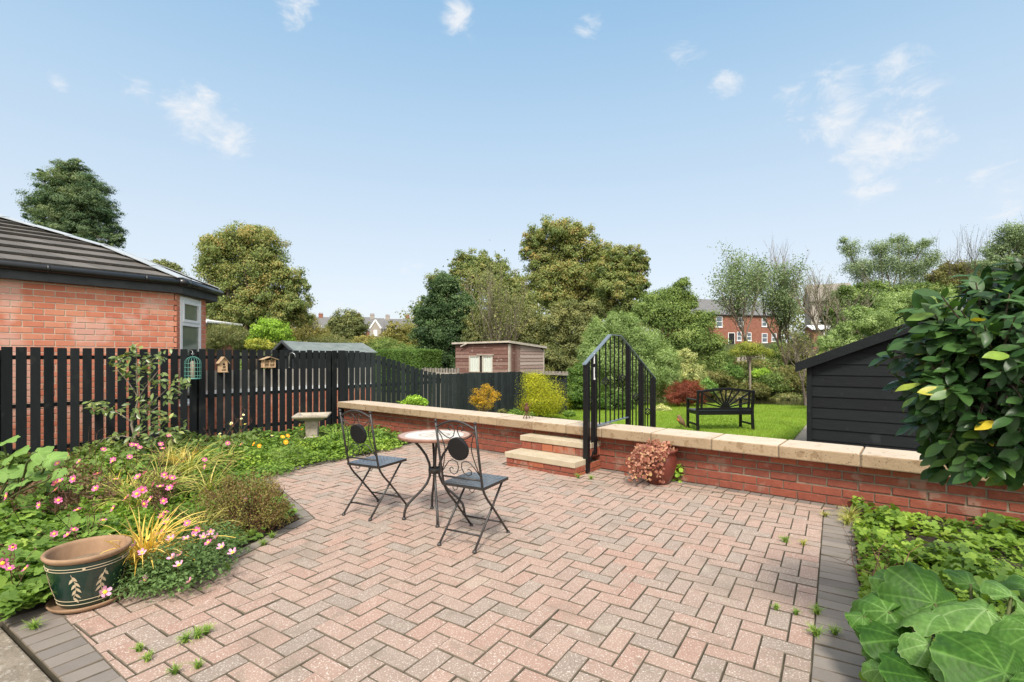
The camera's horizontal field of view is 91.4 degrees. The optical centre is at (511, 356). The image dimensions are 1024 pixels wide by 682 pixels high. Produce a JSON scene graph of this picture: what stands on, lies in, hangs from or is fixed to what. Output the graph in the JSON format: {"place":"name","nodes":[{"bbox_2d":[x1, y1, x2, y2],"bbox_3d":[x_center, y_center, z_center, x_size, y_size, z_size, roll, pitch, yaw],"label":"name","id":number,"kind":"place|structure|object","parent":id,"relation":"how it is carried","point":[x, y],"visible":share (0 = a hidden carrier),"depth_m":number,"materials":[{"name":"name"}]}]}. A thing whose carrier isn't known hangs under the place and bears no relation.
{"place":"outdoors","nodes":[
{"label":"outdoors","id":0,"kind":"place"},
{"bbox_2d":[0,628,51,681],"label":"concrete path","id":1,"kind":"structure","parent":0,"point":[17,664],"depth_m":2.15,"materials":[{"name":"grey concrete"}]},
{"bbox_2d":[0,214,223,452],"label":"brick house","id":2,"kind":"structure","parent":0,"point":[65,290],"depth_m":7.28,"materials":[{"name":"red brick"}]},
{"bbox_2d":[179,296,200,401],"bbox_3d":[-5.426,-0.110,8.420,0.062,1.740,0.710,0,0,-9],"label":"window frame","id":3,"kind":"structure","parent":2,"relation":"in","point":[190,309],"depth_m":8.40,"materials":[{"name":"white plastic"}]},
{"bbox_2d":[0,427,411,628],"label":"soil bed","id":4,"kind":"object","parent":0,"point":[43,604],"visible":0.02,"depth_m":3.83,"materials":[{"name":"brown soil"}]},
{"bbox_2d":[0,543,53,598],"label":"anemone plant","id":5,"kind":"object","parent":4,"relation":"on","point":[13,564],"visible":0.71,"depth_m":2.72,"materials":[{"name":"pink plant"}]},
{"bbox_2d":[0,478,60,528],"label":"anemone plant","id":6,"kind":"object","parent":4,"relation":"on","point":[9,512],"visible":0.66,"depth_m":3.77,"materials":[{"name":"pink plant"}]},
{"bbox_2d":[0,519,61,548],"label":"perennial clump","id":7,"kind":"object","parent":4,"relation":"on","point":[8,539],"visible":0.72,"depth_m":3.42,"materials":[{"name":"green plant"}]},
{"bbox_2d":[0,435,68,502],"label":"hollyhock plant","id":8,"kind":"object","parent":4,"relation":"on","point":[26,469],"visible":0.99,"depth_m":3.90,"materials":[{"name":"green plant"}]},
{"bbox_2d":[0,538,73,571],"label":"perennial clump","id":9,"kind":"object","parent":4,"relation":"on","point":[39,545],"visible":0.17,"depth_m":3.02,"materials":[{"name":"green plant"}]},
{"bbox_2d":[24,452,80,503],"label":"anemone plant","id":10,"kind":"object","parent":4,"relation":"on","point":[58,485],"visible":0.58,"depth_m":4.30,"materials":[{"name":"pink plant"}]},
{"bbox_2d":[0,462,121,514],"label":"bed groundcover","id":11,"kind":"object","parent":4,"relation":"on","point":[73,500],"visible":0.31,"depth_m":4.22,"materials":[{"name":"green plant"}]},
{"bbox_2d":[0,497,132,621],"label":"bed groundcover","id":12,"kind":"object","parent":4,"relation":"on","point":[12,599],"visible":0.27,"depth_m":2.63,"materials":[{"name":"green plant"}]},
{"bbox_2d":[35,484,121,542],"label":"anemone plant","id":13,"kind":"object","parent":4,"relation":"on","point":[73,527],"visible":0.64,"depth_m":3.32,"materials":[{"name":"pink plant"}]},
{"bbox_2d":[73,447,148,500],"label":"anemone plant","id":14,"kind":"object","parent":4,"relation":"on","point":[100,479],"visible":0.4,"depth_m":4.14,"materials":[{"name":"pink plant"}]},
{"bbox_2d":[86,465,165,513],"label":"daylily clump","id":15,"kind":"object","parent":4,"relation":"on","point":[131,502],"visible":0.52,"depth_m":4.06,"materials":[{"name":"green plant"}]},
{"bbox_2d":[106,439,159,483],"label":"anemone plant","id":16,"kind":"object","parent":4,"relation":"on","point":[133,464],"visible":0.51,"depth_m":5.04,"materials":[{"name":"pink plant"}]},
{"bbox_2d":[0,427,267,486],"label":"bed groundcover","id":17,"kind":"object","parent":4,"relation":"on","point":[84,449],"visible":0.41,"depth_m":6.14,"materials":[{"name":"green plant"}]},
{"bbox_2d":[80,343,191,452],"bbox_3d":[-4.808,0.578,6.345,1.587,1.519,0.639,0,0,0],"label":"camellia shrub","id":18,"kind":"object","parent":4,"relation":"on","point":[174,435],"visible":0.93,"depth_m":6.33,"materials":[{"name":"green plant"}]},
{"bbox_2d":[102,550,176,601],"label":"mallow foliage clump","id":19,"kind":"object","parent":4,"relation":"on","point":[123,584],"visible":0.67,"depth_m":2.75,"materials":[{"name":"green plant"}]},
{"bbox_2d":[78,444,237,554],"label":"ornamental grass","id":20,"kind":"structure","parent":4,"relation":"on","point":[144,511],"depth_m":4.10,"materials":[{"name":"green plant"}]},
{"bbox_2d":[104,446,211,501],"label":"daylily clump","id":21,"kind":"object","parent":4,"relation":"on","point":[160,477],"visible":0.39,"depth_m":4.49,"materials":[{"name":"green plant"}]},
{"bbox_2d":[99,518,232,602],"bbox_3d":[-1.969,1.142,2.915,0.630,0.319,0.716,0,0,0],"label":"mallow plant","id":22,"kind":"object","parent":4,"relation":"on","point":[177,569],"visible":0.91,"depth_m":2.82,"materials":[{"name":"green plant"}]},
{"bbox_2d":[100,504,235,578],"bbox_3d":[-2.123,1.087,2.997,0.642,0.406,0.629,0,0,19],"label":"withered clump","id":23,"kind":"object","parent":4,"relation":"on","point":[133,552],"visible":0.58,"depth_m":3.01,"materials":[{"name":"yellow plant"}]},
{"bbox_2d":[128,434,210,544],"bbox_3d":[-2.722,1.048,3.913,0.479,0.567,3.066,0,0,-37],"label":"anemone plant","id":24,"kind":"object","parent":4,"relation":"on","point":[144,489],"visible":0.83,"depth_m":3.47,"materials":[{"name":"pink plant"}]},
{"bbox_2d":[0,347,344,459],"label":"picket fence","id":25,"kind":"object","parent":4,"relation":"on","point":[197,396],"visible":0.58,"depth_m":7.12,"materials":[{"name":"black paint"}]},
{"bbox_2d":[152,442,242,481],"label":"daylily clump","id":26,"kind":"object","parent":4,"relation":"on","point":[190,459],"visible":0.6,"depth_m":5.14,"materials":[{"name":"green plant"}]},
{"bbox_2d":[0,421,403,592],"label":"bed groundcover","id":27,"kind":"object","parent":4,"relation":"on","point":[295,434],"visible":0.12,"depth_m":5.59,"materials":[{"name":"green plant"}]},
{"bbox_2d":[157,496,251,582],"bbox_3d":[-1.933,1.144,3.150,0.542,0.310,1.147,0,0,-31],"label":"mallow plant","id":28,"kind":"object","parent":4,"relation":"on","point":[211,532],"visible":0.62,"depth_m":3.17,"materials":[{"name":"green plant"}]},
{"bbox_2d":[190,465,298,537],"bbox_3d":[-2.052,1.165,3.794,0.880,0.662,0.589,0,0,0],"label":"abelia bush","id":29,"kind":"object","parent":4,"relation":"on","point":[256,518],"visible":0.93,"depth_m":3.71,"materials":[{"name":"green plant"}]},
{"bbox_2d":[248,459,294,475],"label":"perennial clump","id":30,"kind":"object","parent":4,"relation":"on","point":[276,468],"visible":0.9,"depth_m":5.52,"materials":[{"name":"green plant"}]},
{"bbox_2d":[202,431,402,481],"bbox_3d":[-2.947,1.226,6.688,1.857,0.180,3.109,0,0,31],"label":"bed groundcover","id":31,"kind":"object","parent":4,"relation":"on","point":[317,458],"visible":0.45,"depth_m":6.48,"materials":[{"name":"green plant"}]},
{"bbox_2d":[292,412,330,438],"bbox_3d":[-3.160,1.113,7.900,0.519,0.415,0.519,0,0,-14],"label":"bird bath","id":32,"kind":"object","parent":4,"relation":"on","point":[311,419],"visible":0.81,"depth_m":7.81,"materials":[{"name":"beige stone"}]},
{"bbox_2d":[0,443,860,681],"bbox_3d":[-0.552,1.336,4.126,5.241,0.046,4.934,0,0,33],"label":"patio paving","id":33,"kind":"structure","parent":0,"point":[355,549],"depth_m":2.80,"materials":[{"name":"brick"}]},
{"bbox_2d":[40,535,131,613],"bbox_3d":[-2.290,1.174,2.700,0.379,0.293,0.379,0,0,0],"label":"planter pot","id":34,"kind":"object","parent":33,"relation":"on","point":[79,574],"visible":0.95,"depth_m":2.60,"materials":[{"name":"green ceramic"}]},
{"bbox_2d":[339,409,406,520],"bbox_3d":[-1.178,0.875,4.282,0.358,0.889,0.490,0,0,27],"label":"bistro chair","id":35,"kind":"object","parent":33,"relation":"on","point":[358,433],"visible":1,"depth_m":4.16,"materials":[{"name":"black metal"}]},
{"bbox_2d":[397,429,470,527],"bbox_3d":[-0.637,0.979,4.110,0.596,0.682,0.596,0,0,0],"label":"bistro table","id":36,"kind":"object","parent":33,"relation":"on","point":[416,437],"visible":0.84,"depth_m":4.07,"materials":[{"name":"metal"}]},
{"bbox_2d":[2,443,866,681],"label":"patio edging","id":37,"kind":"object","parent":33,"relation":"on","point":[60,648],"visible":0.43,"depth_m":2.44,"materials":[{"name":"grey brick"}]},
{"bbox_2d":[434,419,509,553],"bbox_3d":[-0.281,0.875,3.615,0.358,0.889,0.490,0,0,28],"label":"bistro chair","id":38,"kind":"object","parent":33,"relation":"on","point":[458,448],"visible":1,"depth_m":3.49,"materials":[{"name":"black metal"}]},
{"bbox_2d":[505,433,600,476],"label":"garden steps","id":39,"kind":"structure","parent":33,"relation":"on","point":[551,454],"depth_m":5.87,"materials":[{"name":"stone"}]},
{"bbox_2d":[422,443,849,511],"bbox_3d":[0.637,1.333,6.042,5.735,0.042,0.099,0,0,39],"label":"patio stretcher course","id":40,"kind":"object","parent":33,"relation":"on","point":[731,493],"visible":0.4,"depth_m":4.90,"materials":[{"name":"brick"}]},
{"bbox_2d":[643,445,677,484],"bbox_3d":[1.532,1.139,5.237,0.396,0.362,0.396,0,0,0],"label":"planter pot","id":41,"kind":"object","parent":33,"relation":"on","point":[670,465],"visible":0.46,"depth_m":5.09,"materials":[{"name":"red ceramic"}]},
{"bbox_2d":[624,439,674,483],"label":"trailing plant","id":42,"kind":"object","parent":41,"relation":"in","point":[640,455],"visible":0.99,"depth_m":5.07,"materials":[{"name":"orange plant"}]},
{"bbox_2d":[0,0,1023,342],"label":"sky","id":43,"kind":"structure","parent":0,"point":[383,140],"materials":[{"name":"blue"}]},
{"bbox_2d":[240,337,806,402],"bbox_3d":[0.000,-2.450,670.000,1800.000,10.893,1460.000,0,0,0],"label":"ground","id":44,"kind":"structure","parent":0,"point":[766,345],"depth_m":71.03,"materials":[{"name":"plant"}]},
{"bbox_2d":[11,157,129,251],"bbox_3d":[-35.268,-7.151,40.166,7.320,17.894,6.757,0,0,-33],"label":"pine tree","id":45,"kind":"object","parent":44,"relation":"on","point":[70,199],"visible":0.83,"depth_m":39.20,"materials":[{"name":"green plant"}]},
{"bbox_2d":[206,322,251,355],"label":"willow bush","id":46,"kind":"object","parent":44,"relation":"on","point":[234,336],"visible":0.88,"depth_m":21.68,"materials":[{"name":"green plant"}]},
{"bbox_2d":[191,219,317,369],"bbox_3d":[-14.481,-2.854,27.890,6.950,9.316,3.611,0,0,0],"label":"broadleaf tree","id":47,"kind":"object","parent":44,"relation":"on","point":[255,249],"visible":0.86,"depth_m":27.34,"materials":[{"name":"green plant"}]},
{"bbox_2d":[246,316,295,343],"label":"round shrub","id":48,"kind":"object","parent":44,"relation":"on","point":[273,331],"visible":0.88,"depth_m":18.80,"materials":[{"name":"green plant"}]},
{"bbox_2d":[206,367,370,435],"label":"neighbour wall","id":49,"kind":"structure","parent":44,"relation":"on","point":[271,397],"depth_m":10.20,"materials":[{"name":"brick"}]},
{"bbox_2d":[289,313,333,341],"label":"willow tree","id":50,"kind":"object","parent":44,"relation":"on","point":[303,333],"visible":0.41,"depth_m":37.79,"materials":[{"name":"green plant"}]},
{"bbox_2d":[271,340,376,368],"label":"garden shed","id":51,"kind":"structure","parent":44,"relation":"on","point":[304,346],"depth_m":12.81,"materials":[{"name":"grey paint"}]},
{"bbox_2d":[321,307,369,340],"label":"broadleaf tree","id":52,"kind":"object","parent":44,"relation":"on","point":[348,324],"visible":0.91,"depth_m":69.18,"materials":[{"name":"green plant"}]},
{"bbox_2d":[343,320,421,346],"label":"broadleaf tree","id":53,"kind":"object","parent":44,"relation":"on","point":[399,332],"visible":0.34,"depth_m":54.66,"materials":[{"name":"green plant"}]},
{"bbox_2d":[372,348,442,390],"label":"clipped hedge","id":54,"kind":"object","parent":44,"relation":"on","point":[420,358],"visible":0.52,"depth_m":22.57,"materials":[{"name":"green plant"}]},
{"bbox_2d":[406,270,479,372],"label":"evergreen tree","id":55,"kind":"object","parent":44,"relation":"on","point":[435,329],"visible":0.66,"depth_m":23.59,"materials":[{"name":"green plant"}]},
{"bbox_2d":[422,247,535,311],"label":"broadleaf tree","id":56,"kind":"object","parent":44,"relation":"on","point":[464,258],"visible":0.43,"depth_m":33.38,"materials":[{"name":"green plant"}]},
{"bbox_2d":[443,249,548,340],"bbox_3d":[-0.822,-1.346,20.463,4.331,7.397,4.496,0,0,-27],"label":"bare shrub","id":57,"kind":"object","parent":44,"relation":"on","point":[496,322],"visible":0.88,"depth_m":19.92,"materials":[{"name":"green plant"}]},
{"bbox_2d":[452,340,546,372],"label":"garden shed","id":58,"kind":"structure","parent":44,"relation":"on","point":[492,356],"depth_m":17.50,"materials":[{"name":"wood"}]},
{"bbox_2d":[460,291,549,344],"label":"broadleaf tree","id":59,"kind":"object","parent":44,"relation":"on","point":[531,334],"visible":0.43,"depth_m":22.18,"materials":[{"name":"green plant"}]},
{"bbox_2d":[206,288,865,341],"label":"distant woodland","id":60,"kind":"object","parent":44,"relation":"on","point":[793,323],"depth_m":111.36,"materials":[{"name":"green plant"}]},
{"bbox_2d":[540,342,571,372],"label":"garden shrub","id":61,"kind":"object","parent":44,"relation":"on","point":[554,357],"visible":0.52,"depth_m":20.68,"materials":[{"name":"green plant"}]},
{"bbox_2d":[518,214,612,332],"bbox_3d":[4.128,-4.659,37.869,8.040,12.225,4.507,0,0,0],"label":"broadleaf tree","id":62,"kind":"object","parent":44,"relation":"on","point":[565,267],"visible":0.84,"depth_m":37.20,"materials":[{"name":"green plant"}]},
{"bbox_2d":[537,298,605,375],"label":"broadleaf tree","id":63,"kind":"object","parent":44,"relation":"on","point":[569,317],"visible":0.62,"depth_m":21.71,"materials":[{"name":"green plant"}]},
{"bbox_2d":[585,243,651,359],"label":"broadleaf tree","id":64,"kind":"object","parent":44,"relation":"on","point":[622,280],"visible":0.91,"depth_m":34.50,"materials":[{"name":"green plant"}]},
{"bbox_2d":[646,347,708,401],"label":"variegated bush","id":65,"kind":"object","parent":44,"relation":"on","point":[692,371],"visible":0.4,"depth_m":16.96,"materials":[{"name":"green plant"}]},
{"bbox_2d":[338,400,1023,526],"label":"garden wall","id":66,"kind":"structure","parent":44,"relation":"on","point":[831,474],"depth_m":4.79,"materials":[{"name":"brick"}]},
{"bbox_2d":[582,334,655,472],"bbox_3d":[1.420,0.673,6.372,0.093,1.894,1.940,0,0,39],"label":"hand railing","id":67,"kind":"object","parent":66,"relation":"on","point":[640,395],"visible":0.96,"depth_m":6.18,"materials":[{"name":"black metal"}]},
{"bbox_2d":[629,276,734,372],"bbox_3d":[8.144,-0.421,23.897,5.260,6.906,3.135,0,0,0],"label":"broadleaf tree","id":68,"kind":"object","parent":44,"relation":"on","point":[666,308],"visible":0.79,"depth_m":23.59,"materials":[{"name":"green plant"}]},
{"bbox_2d":[582,356,806,398],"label":"bank undergrowth","id":69,"kind":"object","parent":44,"relation":"on","point":[757,362],"visible":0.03,"depth_m":37.28,"materials":[{"name":"green plant"}]},
{"bbox_2d":[701,368,735,387],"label":"bank shrub","id":70,"kind":"object","parent":44,"relation":"on","point":[720,378],"visible":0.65,"depth_m":30.60,"materials":[{"name":"green plant"}]},
{"bbox_2d":[662,295,778,343],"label":"red brick house","id":71,"kind":"structure","parent":44,"relation":"on","point":[758,332],"depth_m":86.81,"materials":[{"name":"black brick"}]},
{"bbox_2d":[696,241,783,383],"bbox_3d":[14.486,-2.579,31.337,5.410,10.049,4.210,0,0,-33],"label":"thin tree","id":72,"kind":"object","parent":44,"relation":"on","point":[734,287],"visible":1,"depth_m":31.20,"materials":[{"name":"green plant"}]},
{"bbox_2d":[726,339,775,388],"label":"umbrella tree","id":73,"kind":"object","parent":44,"relation":"on","point":[745,348],"visible":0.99,"depth_m":29.81,"materials":[{"name":"green plant"}]},
{"bbox_2d":[730,380,772,398],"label":"bank shrub","id":74,"kind":"object","parent":44,"relation":"on","point":[762,390],"visible":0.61,"depth_m":30.20,"materials":[{"name":"green plant"}]},
{"bbox_2d":[753,370,796,395],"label":"bank shrub","id":75,"kind":"object","parent":44,"relation":"on","point":[772,380],"visible":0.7,"depth_m":30.65,"materials":[{"name":"green plant"}]},
{"bbox_2d":[743,250,813,367],"bbox_3d":[17.532,-2.242,32.710,4.823,8.886,4.800,0,0,0],"label":"thin tree","id":76,"kind":"object","parent":44,"relation":"on","point":[779,302],"visible":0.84,"depth_m":32.80,"materials":[{"name":"green plant"}]},
{"bbox_2d":[769,364,806,392],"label":"bank shrub","id":77,"kind":"object","parent":44,"relation":"on","point":[791,374],"visible":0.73,"depth_m":30.61,"materials":[{"name":"green plant"}]},
{"bbox_2d":[772,321,835,405],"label":"bare tree","id":78,"kind":"object","parent":44,"relation":"on","point":[797,344],"visible":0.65,"depth_m":25.75,"materials":[{"name":"brown plant"}]},
{"bbox_2d":[803,283,850,334],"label":"stone house","id":79,"kind":"structure","parent":44,"relation":"on","point":[835,287],"depth_m":69.10,"materials":[{"name":"beige stone"}]},
{"bbox_2d":[787,262,876,351],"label":"bare tree","id":80,"kind":"object","parent":44,"relation":"on","point":[816,306],"visible":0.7,"depth_m":29.07,"materials":[{"name":"green plant"}]},
{"bbox_2d":[813,287,960,351],"bbox_3d":[10.192,-0.051,13.619,4.203,3.699,1.657,0,0,-8],"label":"fruit tree","id":81,"kind":"object","parent":44,"relation":"on","point":[881,319],"visible":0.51,"depth_m":13.37,"materials":[{"name":"green plant"}]},
{"bbox_2d":[815,279,960,335],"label":"broadleaf tree","id":82,"kind":"object","parent":44,"relation":"on","point":[845,291],"visible":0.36,"depth_m":29.39,"materials":[{"name":"green plant"}]},
{"bbox_2d":[836,232,946,303],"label":"ash tree","id":83,"kind":"object","parent":44,"relation":"on","point":[914,269],"visible":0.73,"depth_m":33.78,"materials":[{"name":"green plant"}]},
{"bbox_2d":[922,258,1000,300],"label":"broadleaf tree","id":84,"kind":"object","parent":44,"relation":"on","point":[940,276],"visible":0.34,"depth_m":31.50,"materials":[{"name":"green plant"}]},
{"bbox_2d":[927,215,1023,299],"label":"bare tree","id":85,"kind":"object","parent":44,"relation":"on","point":[969,258],"visible":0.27,"depth_m":30.46,"materials":[{"name":"brown plant"}]},
{"bbox_2d":[967,219,1023,280],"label":"ash tree","id":86,"kind":"object","parent":44,"relation":"on","point":[1012,238],"visible":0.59,"depth_m":25.90,"materials":[{"name":"green plant"}]},
{"bbox_2d":[533,402,806,440],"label":"lawn","id":87,"kind":"structure","parent":0,"point":[758,425],"depth_m":11.89,"materials":[{"name":"green plant"}]},
{"bbox_2d":[345,351,524,412],"bbox_3d":[-1.472,0.751,11.572,0.166,1.737,5.521,0,0,39],"label":"picket fence","id":88,"kind":"object","parent":87,"relation":"on","point":[504,384],"visible":0.56,"depth_m":10.95,"materials":[{"name":"grey paint"}]},
{"bbox_2d":[468,383,501,411],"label":"orange shrub","id":89,"kind":"object","parent":87,"relation":"on","point":[473,399],"visible":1,"depth_m":11.17,"materials":[{"name":"plant"}]},
{"bbox_2d":[515,370,573,418],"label":"yellow shrub","id":90,"kind":"object","parent":87,"relation":"on","point":[542,404],"visible":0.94,"depth_m":12.13,"materials":[{"name":"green plant"}]},
{"bbox_2d":[524,370,567,413],"bbox_3d":[0.895,1.005,13.791,0.140,1.230,1.640,0,0,-43],"label":"board fence","id":91,"kind":"object","parent":87,"relation":"on","point":[560,377],"visible":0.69,"depth_m":13.39,"materials":[{"name":"grey paint"}]},
{"bbox_2d":[562,362,634,409],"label":"laurel bush","id":92,"kind":"object","parent":87,"relation":"on","point":[575,381],"visible":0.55,"depth_m":14.39,"materials":[{"name":"green plant"}]},
{"bbox_2d":[575,309,684,404],"bbox_3d":[3.743,0.129,15.912,3.524,3.343,2.018,0,0,0],"label":"apple tree","id":93,"kind":"object","parent":87,"relation":"on","point":[664,369],"visible":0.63,"depth_m":15.73,"materials":[{"name":"green plant"}]},
{"bbox_2d":[662,379,710,405],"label":"japanese maple","id":94,"kind":"object","parent":87,"relation":"on","point":[677,396],"visible":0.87,"depth_m":15.26,"materials":[{"name":"red plant"}]},
{"bbox_2d":[686,388,754,430],"bbox_3d":[4.429,1.093,10.649,1.250,0.896,0.582,0,0,-4],"label":"garden bench","id":95,"kind":"object","parent":87,"relation":"on","point":[725,408],"visible":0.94,"depth_m":10.41,"materials":[{"name":"black paint"}]},
{"bbox_2d":[634,398,803,405],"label":"stream water","id":96,"kind":"structure","parent":0,"point":[765,401],"depth_m":28.60,"materials":[{"name":"liquid"}]},
{"bbox_2d":[794,425,806,440],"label":"gravel path","id":97,"kind":"structure","parent":0,"point":[801,435],"depth_m":9.96,"materials":[{"name":"grey gravel"}]},
{"bbox_2d":[795,322,930,450],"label":"garden shed","id":98,"kind":"structure","parent":97,"relation":"on","point":[850,401],"depth_m":6.65,"materials":[{"name":"black wood"}]},
{"bbox_2d":[853,509,1023,640],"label":"soil bed","id":99,"kind":"object","parent":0,"point":[925,538],"visible":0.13,"depth_m":3.49,"materials":[{"name":"brown soil"}]},
{"bbox_2d":[860,503,909,528],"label":"perennial clump","id":100,"kind":"object","parent":99,"relation":"on","point":[890,515],"visible":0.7,"depth_m":3.77,"materials":[{"name":"green plant"}]},
{"bbox_2d":[845,561,1023,681],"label":"rhubarb plant","id":101,"kind":"object","parent":99,"relation":"on","point":[979,640],"visible":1,"depth_m":1.86,"materials":[{"name":"green plant"}]},
{"bbox_2d":[849,495,1023,680],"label":"bed groundcover","id":102,"kind":"object","parent":99,"relation":"on","point":[999,573],"visible":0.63,"depth_m":3.28,"materials":[{"name":"green plant"}]},
{"bbox_2d":[852,521,1023,640],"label":"bed groundcover","id":103,"kind":"object","parent":99,"relation":"on","point":[869,553],"visible":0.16,"depth_m":3.14,"materials":[{"name":"green plant"}]},
{"bbox_2d":[867,257,1023,490],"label":"bay laurel","id":104,"kind":"object","parent":99,"relation":"on","point":[962,396],"visible":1,"depth_m":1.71,"materials":[{"name":"green plant"}]},
{"bbox_2d":[914,539,1001,579],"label":"perennial clump","id":105,"kind":"object","parent":99,"relation":"on","point":[963,549],"visible":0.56,"depth_m":3.05,"materials":[{"name":"green plant"}]},
{"bbox_2d":[975,512,1023,542],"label":"perennial clump","id":106,"kind":"object","parent":99,"relation":"on","point":[992,519],"visible":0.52,"depth_m":3.51,"materials":[{"name":"green plant"}]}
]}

